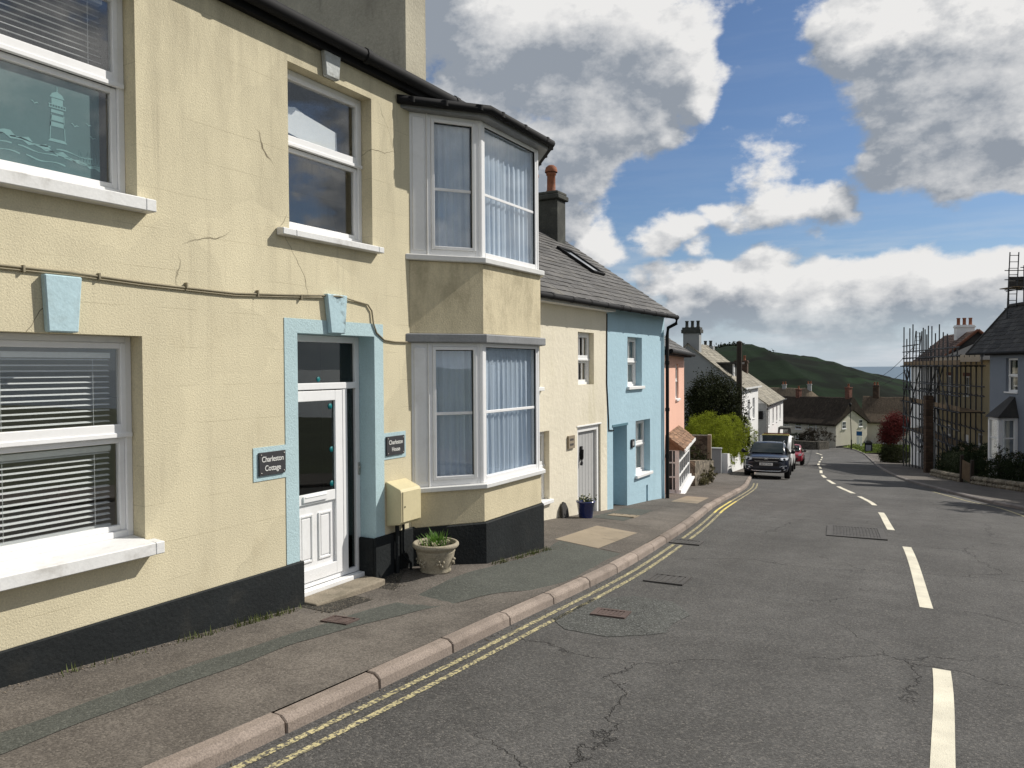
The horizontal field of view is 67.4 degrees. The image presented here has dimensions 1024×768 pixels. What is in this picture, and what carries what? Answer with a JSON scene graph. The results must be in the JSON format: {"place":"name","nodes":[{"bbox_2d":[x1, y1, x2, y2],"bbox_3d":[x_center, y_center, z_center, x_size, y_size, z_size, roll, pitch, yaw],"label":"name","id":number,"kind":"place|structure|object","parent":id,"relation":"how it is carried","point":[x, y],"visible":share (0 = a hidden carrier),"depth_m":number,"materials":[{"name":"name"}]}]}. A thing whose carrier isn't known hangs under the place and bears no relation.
{"place":"outdoors","nodes":[
{"label":"outdoors","id":0,"kind":"place"},
{"bbox_2d":[0,468,748,767],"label":"pavement","id":1,"kind":"structure","parent":0,"point":[150,730],"depth_m":5.23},
{"bbox_2d":[0,541,619,754],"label":"pavement trench","id":2,"kind":"object","parent":1,"relation":"on","point":[562,563],"visible":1,"depth_m":6.72,"materials":[{"name":"grey asphalt"}]},
{"bbox_2d":[61,546,553,676],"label":"weeds","id":3,"kind":"object","parent":2,"relation":"on","point":[293,609],"visible":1,"depth_m":6.41,"materials":[{"name":"green plant"}]},
{"bbox_2d":[320,615,359,624],"bbox_3d":[-1.463,2.031,6.529,0.260,0.076,0.204,0,1,22],"label":"meter cover","id":4,"kind":"object","parent":1,"relation":"on","point":[341,620],"visible":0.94,"depth_m":6.52,"materials":[{"name":"metal"}]},
{"bbox_2d":[301,569,405,612],"bbox_3d":[-1.401,2.030,7.511,0.405,0.061,1.480,0,1,30],"label":"pavement patch","id":5,"kind":"object","parent":1,"relation":"on","point":[393,580],"visible":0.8,"depth_m":7.23,"materials":[{"name":"grey concrete"}]},
{"bbox_2d":[412,537,458,573],"bbox_3d":[-0.816,1.844,8.208,0.500,0.318,0.500,0,1,10],"label":"stone urn","id":6,"kind":"object","parent":1,"relation":"on","point":[440,559],"visible":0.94,"depth_m":8.05,"materials":[{"name":"stone"}]},
{"bbox_2d":[416,528,454,546],"bbox_3d":[-0.821,1.649,8.206,0.437,0.168,0.433,0,1,30],"label":"bulb plant","id":7,"kind":"object","parent":6,"relation":"on","point":[435,539],"visible":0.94,"depth_m":8.17,"materials":[{"name":"green plant"}]},
{"bbox_2d":[560,502,568,517],"bbox_3d":[0.906,2.185,13.344,0.084,0.276,0.258,0,1,30],"label":"slate slab","id":8,"kind":"object","parent":1,"relation":"on","point":[564,511],"depth_m":13.31,"materials":[{"name":"grey stone"}]},
{"bbox_2d":[576,499,594,517],"bbox_3d":[1.296,2.201,13.511,0.340,0.300,0.340,0,1,30],"label":"flowerpot","id":9,"kind":"object","parent":1,"relation":"on","point":[585,509],"visible":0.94,"depth_m":13.39,"materials":[{"name":"blue ceramic"}]},
{"bbox_2d":[577,494,596,503],"bbox_3d":[1.318,2.016,13.516,0.373,0.190,0.370,0,1,9],"label":"pansy plant","id":10,"kind":"object","parent":9,"relation":"on","point":[584,499],"visible":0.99,"depth_m":13.48,"materials":[{"name":"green plant"}]},
{"bbox_2d":[557,526,635,547],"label":"pavement slab","id":11,"kind":"structure","parent":1,"relation":"on","point":[597,536],"depth_m":11.30,"materials":[{"name":"concrete"}]},
{"bbox_2d":[593,508,652,520],"bbox_3d":[2.110,2.436,14.433,0.647,0.205,2.268,0,1,25],"label":"pavement patch","id":12,"kind":"object","parent":1,"relation":"on","point":[631,511],"visible":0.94,"depth_m":14.57,"materials":[{"name":"grey concrete"}]},
{"bbox_2d":[609,513,639,517],"bbox_3d":[2.050,2.441,14.119,0.500,0.101,0.404,0,1,25],"label":"pavement cover","id":13,"kind":"object","parent":1,"relation":"on","point":[625,515],"visible":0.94,"depth_m":14.09,"materials":[{"name":"concrete"}]},
{"bbox_2d":[600,533,653,552],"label":"pavement slab","id":14,"kind":"structure","parent":1,"relation":"on","point":[622,545],"depth_m":11.02,"materials":[{"name":"grey concrete"}]},
{"bbox_2d":[673,496,706,502],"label":"pavement slab","id":15,"kind":"structure","parent":1,"relation":"on","point":[689,499],"depth_m":17.89,"materials":[{"name":"concrete"}]},
{"bbox_2d":[690,443,713,473],"bbox_3d":[5.452,2.486,24.936,1.722,1.631,2.772,0,1,30],"label":"shrub","id":16,"kind":"object","parent":1,"relation":"on","point":[698,452],"visible":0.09,"depth_m":25.32,"materials":[{"name":"green plant"}]},
{"bbox_2d":[686,410,749,464],"bbox_3d":[9.242,2.475,35.281,2.960,2.879,4.234,0,1,30],"label":"hedge","id":17,"kind":"object","parent":1,"relation":"on","point":[720,437],"visible":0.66,"depth_m":34.47,"materials":[{"name":"green plant"}]},
{"bbox_2d":[723,415,758,466],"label":"hedge","id":18,"kind":"object","parent":1,"relation":"on","point":[742,456],"visible":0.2,"depth_m":40.20,"materials":[{"name":"green plant"}]},
{"bbox_2d":[214,452,968,736],"bbox_3d":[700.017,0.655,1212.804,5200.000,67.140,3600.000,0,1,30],"label":"ground","id":19,"kind":"structure","parent":0,"point":[463,627],"depth_m":6.00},
{"bbox_2d":[0,0,554,687],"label":"yellow house","id":20,"kind":"structure","parent":19,"relation":"on","point":[328,148],"depth_m":6.68,"materials":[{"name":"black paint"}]},
{"bbox_2d":[0,0,155,213],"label":"window","id":21,"kind":"structure","parent":20,"relation":"in","point":[49,126],"depth_m":5.28,"materials":[{"name":"white plastic"}]},
{"bbox_2d":[0,332,164,591],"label":"window","id":22,"kind":"structure","parent":20,"relation":"in","point":[45,557],"depth_m":5.31,"materials":[{"name":"white plastic"}]},
{"bbox_2d":[0,264,407,342],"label":"wall cable","id":23,"kind":"object","parent":20,"relation":"attached to","point":[23,268],"depth_m":5.82,"materials":[{"name":"grey plastic"}]},
{"bbox_2d":[258,450,285,475],"bbox_3d":[-2.089,0.688,6.697,0.020,0.200,0.300,0,1,30],"label":"house sign","id":24,"kind":"object","parent":20,"relation":"attached to","point":[271,462],"visible":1,"depth_m":6.68,"materials":[{"name":"stone"}]},
{"bbox_2d":[298,390,343,583],"bbox_3d":[-1.907,0.983,7.466,0.072,1.835,0.720,0,1,30],"label":"door","id":25,"kind":"structure","parent":20,"relation":"in","point":[319,412],"depth_m":7.52,"materials":[{"name":"white plastic"}]},
{"bbox_2d":[277,69,383,253],"bbox_3d":[-1.799,-2.109,7.357,0.333,1.570,1.370,0,1,30],"label":"window","id":26,"kind":"structure","parent":20,"relation":"in","point":[314,138],"depth_m":7.49,"materials":[{"name":"white plastic"}]},
{"bbox_2d":[386,435,404,455],"bbox_3d":[-1.239,0.652,8.169,0.020,0.200,0.300,0,1,30],"label":"house sign","id":27,"kind":"object","parent":20,"relation":"attached to","point":[395,445],"visible":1,"depth_m":8.16,"materials":[{"name":"stone"}]},
{"bbox_2d":[386,478,420,572],"bbox_3d":[-1.142,1.605,8.160,0.218,1.162,0.340,0,1,30],"label":"meter box","id":28,"kind":"object","parent":20,"relation":"attached to","point":[403,501],"visible":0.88,"depth_m":8.06,"materials":[{"name":"beige plastic"}]},
{"bbox_2d":[403,488,419,522],"bbox_3d":[-1.058,1.277,8.103,0.007,0.320,0.300,0,1,30],"label":"door","id":29,"kind":"structure","parent":28,"relation":"in","point":[411,498],"depth_m":8.09,"materials":[{"name":"beige plastic"}]},
{"bbox_2d":[409,112,538,269],"bbox_3d":[-0.250,-2.222,9.451,0.574,1.550,2.715,0,1,30],"label":"bay window","id":30,"kind":"structure","parent":20,"relation":"in","point":[474,185],"depth_m":8.71,"materials":[{"name":"white plastic"}]},
{"bbox_2d":[411,343,539,486],"bbox_3d":[-0.235,0.317,9.504,0.574,1.600,2.715,0,1,30],"label":"bay window","id":31,"kind":"structure","parent":20,"relation":"in","point":[476,408],"depth_m":8.76,"materials":[{"name":"white plastic"}]},
{"bbox_2d":[141,472,755,767],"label":"kerb","id":32,"kind":"structure","parent":19,"relation":"on","point":[226,746],"depth_m":5.32,"materials":[{"name":"concrete"}]},
{"bbox_2d":[539,250,624,519],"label":"cream cottage","id":33,"kind":"structure","parent":19,"relation":"on","point":[574,308],"depth_m":13.76,"materials":[{"name":"white paint"}]},
{"bbox_2d":[540,431,553,505],"bbox_3d":[0.385,1.403,12.655,0.230,1.220,0.900,0,1,30],"label":"window","id":34,"kind":"structure","parent":33,"relation":"in","point":[545,501],"depth_m":12.94,"materials":[{"name":"white paint"}]},
{"bbox_2d":[567,435,574,448],"bbox_3d":[1.053,1.033,13.658,0.037,0.230,0.260,0,1,30],"label":"house sign","id":35,"kind":"object","parent":33,"relation":"attached to","point":[571,442],"visible":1,"depth_m":13.63,"materials":[{"name":"concrete"}]},
{"bbox_2d":[578,332,589,384],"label":"window","id":36,"kind":"structure","parent":33,"relation":"in","point":[582,358],"depth_m":14.48,"materials":[{"name":"white paint"}]},
{"bbox_2d":[578,430,593,499],"bbox_3d":[1.397,1.685,14.427,0.103,1.610,0.822,0,1,30],"label":"door","id":37,"kind":"structure","parent":33,"relation":"in","point":[585,439],"depth_m":14.48,"materials":[{"name":"paint"}]},
{"bbox_2d":[538,165,678,509],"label":"blue cottage","id":38,"kind":"structure","parent":19,"relation":"on","point":[636,409],"depth_m":16.84,"materials":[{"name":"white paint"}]},
{"bbox_2d":[631,439,634,447],"bbox_3d":[2.559,1.259,16.270,0.037,0.170,0.160,0,1,30],"label":"house sign","id":39,"kind":"object","parent":38,"relation":"attached to","point":[632,443],"visible":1,"depth_m":16.25,"materials":[{"name":"stone"}]},
{"bbox_2d":[627,337,644,389],"bbox_3d":[2.528,-0.445,16.460,0.341,1.110,0.950,0,1,30],"label":"window","id":40,"kind":"structure","parent":38,"relation":"in","point":[631,361],"depth_m":16.75,"materials":[{"name":"white paint"}]},
{"bbox_2d":[635,420,652,478],"bbox_3d":[2.782,1.402,16.919,0.341,1.235,1.000,0,1,30],"label":"window","id":41,"kind":"structure","parent":38,"relation":"in","point":[640,472],"depth_m":17.23,"materials":[{"name":"white paint"}]},
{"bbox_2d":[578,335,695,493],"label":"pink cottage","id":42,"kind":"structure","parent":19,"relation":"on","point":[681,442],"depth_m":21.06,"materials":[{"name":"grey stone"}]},
{"bbox_2d":[675,364,680,400],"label":"window","id":43,"kind":"structure","parent":42,"relation":"in","point":[677,399],"depth_m":23.00,"materials":[{"name":"white glass"}]},
{"bbox_2d":[669,448,694,493],"bbox_3d":[4.715,2.234,21.399,0.480,1.220,3.350,0,1,18],"label":"bay window","id":44,"kind":"structure","parent":42,"relation":"in","point":[680,478],"depth_m":20.00,"materials":[{"name":"white paint"}]},
{"bbox_2d":[690,434,711,459],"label":"garden wall","id":45,"kind":"structure","parent":19,"relation":"on","point":[705,442],"depth_m":26.12,"materials":[{"name":"stone"}]},
{"bbox_2d":[690,460,713,485],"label":"garden wall","id":46,"kind":"structure","parent":19,"relation":"on","point":[697,467],"depth_m":23.88,"materials":[{"name":"stone"}]},
{"bbox_2d":[699,465,717,484],"bbox_3d":[6.348,2.920,24.617,0.334,0.600,2.466,0,1,30],"label":"climbing plant","id":47,"kind":"object","parent":46,"relation":"attached to","point":[710,476],"visible":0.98,"depth_m":24.45,"materials":[{"name":"green plant"}]},
{"bbox_2d":[712,447,721,472],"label":"gate pier","id":48,"kind":"structure","parent":19,"relation":"on","point":[717,455],"depth_m":32.56,"materials":[{"name":"white paint"}]},
{"bbox_2d":[684,367,752,449],"bbox_3d":[10.379,1.716,39.339,3.804,5.618,3.853,0,1,30],"label":"tree","id":49,"kind":"object","parent":19,"relation":"on","point":[711,397],"visible":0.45,"depth_m":38.92,"materials":[{"name":"green plant"}]},
{"bbox_2d":[681,321,761,448],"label":"gabled house","id":50,"kind":"structure","parent":19,"relation":"on","point":[709,356],"depth_m":47.93,"materials":[{"name":"paint"}]},
{"bbox_2d":[722,453,744,472],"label":"garden wall","id":51,"kind":"structure","parent":19,"relation":"on","point":[727,467],"depth_m":33.71,"materials":[{"name":"white paint"}]},
{"bbox_2d":[736,341,741,414],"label":"telegraph pole","id":52,"kind":"object","parent":19,"relation":"on","point":[739,365],"visible":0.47,"depth_m":41.90,"materials":[{"name":"wood"}]},
{"bbox_2d":[734,356,791,440],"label":"white house","id":53,"kind":"structure","parent":19,"relation":"on","point":[770,410],"depth_m":57.46,"materials":[{"name":"paint"}]},
{"bbox_2d":[771,381,816,396],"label":"thatched cottage","id":54,"kind":"structure","parent":19,"relation":"on","point":[785,391],"depth_m":127.73,"materials":[{"name":"white paint"}]},
{"bbox_2d":[794,440,828,449],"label":"boundary wall","id":55,"kind":"structure","parent":19,"relation":"on","point":[816,445],"depth_m":100.00,"materials":[{"name":"stone"}]},
{"bbox_2d":[782,384,870,447],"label":"thatched cottage","id":56,"kind":"structure","parent":19,"relation":"on","point":[801,413],"depth_m":107.20,"materials":[{"name":"white paint"}]},
{"bbox_2d":[842,421,845,429],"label":"window","id":57,"kind":"structure","parent":56,"relation":"in","point":[843,423],"depth_m":105.16,"materials":[{"name":"white paint"}]},
{"bbox_2d":[862,382,910,444],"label":"thatched cottage","id":58,"kind":"structure","parent":19,"relation":"on","point":[875,407],"depth_m":110.79,"materials":[{"name":"white paint"}]},
{"bbox_2d":[876,440,910,463],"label":"hedge","id":59,"kind":"object","parent":19,"relation":"on","point":[895,450],"visible":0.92,"depth_m":68.02,"materials":[{"name":"green plant"}]},
{"bbox_2d":[923,395,934,472],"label":"brick pillar","id":60,"kind":"structure","parent":19,"relation":"on","point":[929,444],"depth_m":46.90,"materials":[{"name":"brown brick"}]},
{"bbox_2d":[842,447,1023,510],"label":"kerb","id":61,"kind":"structure","parent":19,"relation":"on","point":[1005,504],"depth_m":26.12,"materials":[{"name":"grey concrete"}]},
{"bbox_2d":[849,402,851,449],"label":"street lamp","id":62,"kind":"object","parent":61,"relation":"on","point":[850,404],"visible":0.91,"depth_m":101.15,"materials":[{"name":"black metal"}]},
{"bbox_2d":[900,324,985,469],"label":"scaffolding","id":63,"kind":"object","parent":19,"relation":"on","point":[947,361],"visible":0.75,"depth_m":50.68,"materials":[{"name":"metal"}]},
{"bbox_2d":[866,345,914,385],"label":"overhead wires","id":64,"kind":"object","parent":63,"relation":"attached to","point":[888,371],"visible":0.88,"depth_m":78.60,"materials":[{"name":"black paint"}]},
{"bbox_2d":[914,331,921,360],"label":"scaffold ladder","id":65,"kind":"object","parent":63,"relation":"on","point":[918,340],"visible":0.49,"depth_m":58.00,"materials":[{"name":"grey metal"}]},
{"bbox_2d":[911,318,983,466],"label":"white tiled house","id":66,"kind":"structure","parent":19,"relation":"on","point":[964,335],"depth_m":58.54,"materials":[{"name":"paint"}]},
{"bbox_2d":[934,450,985,475],"bbox_3d":[22.718,4.080,39.080,1.346,2.220,9.117,0,1,21],"label":"hedge","id":67,"kind":"object","parent":19,"relation":"on","point":[948,461],"visible":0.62,"depth_m":38.20,"materials":[{"name":"green plant"}]},
{"bbox_2d":[937,344,989,476],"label":"straw house","id":68,"kind":"structure","parent":19,"relation":"on","point":[986,389],"depth_m":48.09,"materials":[{"name":"white paint"}]},
{"bbox_2d":[948,375,950,393],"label":"window","id":69,"kind":"structure","parent":68,"relation":"in","point":[949,376],"depth_m":53.36,"materials":[{"name":"white paint"}]},
{"bbox_2d":[963,376,968,396],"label":"window","id":70,"kind":"structure","parent":68,"relation":"in","point":[966,376],"depth_m":48.81,"materials":[{"name":"white paint"}]},
{"bbox_2d":[978,433,982,456],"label":"window","id":71,"kind":"structure","parent":68,"relation":"in","point":[978,433],"depth_m":46.44,"materials":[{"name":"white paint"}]},
{"bbox_2d":[959,455,973,483],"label":"garden gate","id":72,"kind":"structure","parent":19,"relation":"on","point":[966,471],"depth_m":34.45,"materials":[{"name":"brown wood"}]},
{"bbox_2d":[950,441,988,474],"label":"shrub","id":73,"kind":"object","parent":19,"relation":"on","point":[981,449],"visible":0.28,"depth_m":41.25,"materials":[{"name":"green plant"}]},
{"bbox_2d":[965,302,1023,479],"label":"blue grey house","id":74,"kind":"structure","parent":19,"relation":"on","point":[1000,341],"depth_m":34.48,"materials":[{"name":"paint"}]},
{"bbox_2d":[986,417,1017,460],"bbox_3d":[21.725,2.490,34.050,0.830,2.030,1.060,0,1,8],"label":"bay window","id":75,"kind":"structure","parent":74,"relation":"in","point":[1003,424],"depth_m":33.77,"materials":[{"name":"white paint"}]},
{"bbox_2d":[1004,358,1017,393],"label":"window","id":76,"kind":"structure","parent":74,"relation":"in","point":[1013,375],"depth_m":34.28,"materials":[{"name":"white paint"}]},
{"bbox_2d":[1000,265,1023,308],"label":"chimney scaffold","id":77,"kind":"object","parent":74,"relation":"on","point":[1013,282],"visible":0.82,"depth_m":37.41,"materials":[{"name":"metal"}]},
{"bbox_2d":[1006,252,1018,318],"bbox_3d":[23.801,-4.586,36.507,0.605,3.352,0.065,0,1,0],"label":"roof ladder","id":78,"kind":"object","parent":74,"relation":"on","point":[1009,274],"visible":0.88,"depth_m":36.48,"materials":[{"name":"grey metal"}]},
{"bbox_2d":[975,455,1023,483],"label":"hedge","id":79,"kind":"object","parent":19,"relation":"on","point":[1014,468],"visible":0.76,"depth_m":30.19,"materials":[{"name":"green plant"}]},
{"bbox_2d":[991,445,1023,478],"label":"rose bush","id":80,"kind":"object","parent":19,"relation":"on","point":[1015,454],"visible":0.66,"depth_m":31.36,"materials":[{"name":"green plant"}]},
{"bbox_2d":[216,448,1023,767],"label":"road","id":81,"kind":"structure","parent":0,"point":[796,638],"depth_m":6.02,"materials":[{"name":"grey asphalt"}]},
{"bbox_2d":[0,512,708,765],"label":"grit","id":82,"kind":"object","parent":81,"relation":"on","point":[269,617],"visible":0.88,"depth_m":5.88,"materials":[{"name":"grey gravel"}]},
{"bbox_2d":[231,483,757,767],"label":"double yellow lines","id":83,"kind":"object","parent":81,"relation":"on","point":[332,735],"visible":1,"depth_m":5.50,"materials":[{"name":"paint"}]},
{"bbox_2d":[551,596,689,636],"bbox_3d":[1.085,2.221,7.397,1.070,0.117,1.600,0,1,30],"label":"road patch","id":84,"kind":"object","parent":81,"relation":"on","point":[647,616],"visible":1,"depth_m":7.26,"materials":[{"name":"grey asphalt"}]},
{"bbox_2d":[590,607,630,618],"bbox_3d":[0.953,2.235,7.415,0.340,0.082,0.284,0,1,22],"label":"stopcock cover","id":85,"kind":"object","parent":84,"relation":"on","point":[611,613],"visible":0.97,"depth_m":7.39,"materials":[{"name":"metal"}]},
{"bbox_2d":[643,573,691,585],"bbox_3d":[1.843,2.333,9.098,0.460,0.098,0.503,0,1,25],"label":"drain grate","id":86,"kind":"object","parent":81,"relation":"on","point":[670,579],"visible":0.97,"depth_m":9.06,"materials":[{"name":"metal"}]},
{"bbox_2d":[669,539,703,545],"bbox_3d":[2.715,2.481,11.947,0.460,0.092,0.423,0,1,24],"label":"gully grate","id":87,"kind":"object","parent":81,"relation":"on","point":[687,542],"visible":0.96,"depth_m":11.90,"materials":[{"name":"metal"}]},
{"bbox_2d":[741,440,794,478],"bbox_3d":[11.171,3.233,33.426,2.200,1.541,4.634,0,-3,21],"label":"parked car","id":88,"kind":"object","parent":81,"relation":"on","point":[767,457],"visible":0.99,"depth_m":31.67,"materials":[{"name":"blue paint"}]},
{"bbox_2d":[759,433,797,471],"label":"parked van","id":89,"kind":"object","parent":81,"relation":"on","point":[786,438],"visible":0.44,"depth_m":42.98,"materials":[{"name":"white paint"}]},
{"bbox_2d":[783,431,805,440],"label":"shrub","id":90,"kind":"object","parent":81,"relation":"on","point":[795,434],"visible":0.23,"depth_m":104.43,"materials":[{"name":"plant"}]},
{"bbox_2d":[795,444,805,464],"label":"parked car","id":91,"kind":"object","parent":81,"relation":"on","point":[799,455],"visible":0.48,"depth_m":54.56,"materials":[{"name":"red metal"}]},
{"bbox_2d":[798,426,836,441],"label":"shrub","id":92,"kind":"object","parent":81,"relation":"on","point":[809,433],"visible":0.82,"depth_m":102.95,"materials":[{"name":"green plant"}]},
{"bbox_2d":[826,525,887,540],"bbox_3d":[6.141,2.668,13.727,0.950,0.179,1.550,0,1,23],"label":"access cover","id":93,"kind":"object","parent":81,"relation":"on","point":[857,532],"visible":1,"depth_m":13.63,"materials":[{"name":"metal"}]},
{"bbox_2d":[817,453,955,767],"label":"line","id":94,"kind":"object","parent":81,"relation":"on","point":[942,754],"visible":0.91,"depth_m":5.28,"materials":[{"name":"beige paint"}]},
{"bbox_2d":[931,491,1023,516],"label":"edge line","id":95,"kind":"object","parent":81,"relation":"on","point":[984,504],"visible":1,"depth_m":21.45,"materials":[{"name":"yellow paint"}]},
{"bbox_2d":[425,0,1023,366],"label":"sky","id":96,"kind":"structure","parent":0,"point":[825,180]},
{"bbox_2d":[715,344,910,408],"bbox_3d":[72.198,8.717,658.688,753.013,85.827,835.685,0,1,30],"label":"hill","id":97,"kind":"structure","parent":0,"point":[768,368],"depth_m":493.22,"materials":[{"name":"green plant"}]},
{"bbox_2d":[702,341,774,351],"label":"wood","id":98,"kind":"object","parent":97,"relation":"on","point":[733,343],"visible":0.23,"depth_m":695.45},
{"bbox_2d":[844,443,910,452],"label":"grass verge","id":99,"kind":"object","parent":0,"point":[859,446],"depth_m":103.17,"materials":[{"name":"green plant"}]},
{"bbox_2d":[856,431,861,445],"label":"notice sign","id":100,"kind":"object","parent":99,"relation":"on","point":[859,436],"visible":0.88,"depth_m":103.15,"materials":[{"name":"blue plastic"}]},
{"bbox_2d":[865,443,872,451],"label":"sandwich board","id":101,"kind":"object","parent":99,"relation":"on","point":[868,446],"visible":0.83,"depth_m":93.09,"materials":[{"name":"black paint"}]},
{"bbox_2d":[852,367,910,380],"bbox_3d":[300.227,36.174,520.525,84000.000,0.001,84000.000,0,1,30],"label":"sea","id":102,"kind":"structure","parent":0,"point":[894,372],"depth_m":6530.03,"materials":[{"name":"blue liquid"}]},
{"bbox_2d":[866,454,1023,505],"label":"pavement","id":103,"kind":"structure","parent":0,"point":[991,493],"depth_m":31.59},
{"bbox_2d":[874,408,910,460],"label":"photinia","id":104,"kind":"object","parent":103,"relation":"on","point":[890,431],"visible":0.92,"depth_m":68.63,"materials":[{"name":"red plant"}]},
{"bbox_2d":[929,469,964,481],"bbox_3d":[22.247,4.675,39.425,0.407,1.199,8.766,0,1,21],"label":"stone edging","id":105,"kind":"object","parent":103,"relation":"on","point":[946,475],"visible":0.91,"depth_m":38.66,"materials":[{"name":"stone"}]},
{"bbox_2d":[970,476,1023,491],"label":"stone edging","id":106,"kind":"object","parent":103,"relation":"on","point":[999,483],"visible":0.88,"depth_m":29.96,"materials":[{"name":"stone"}]}
]}

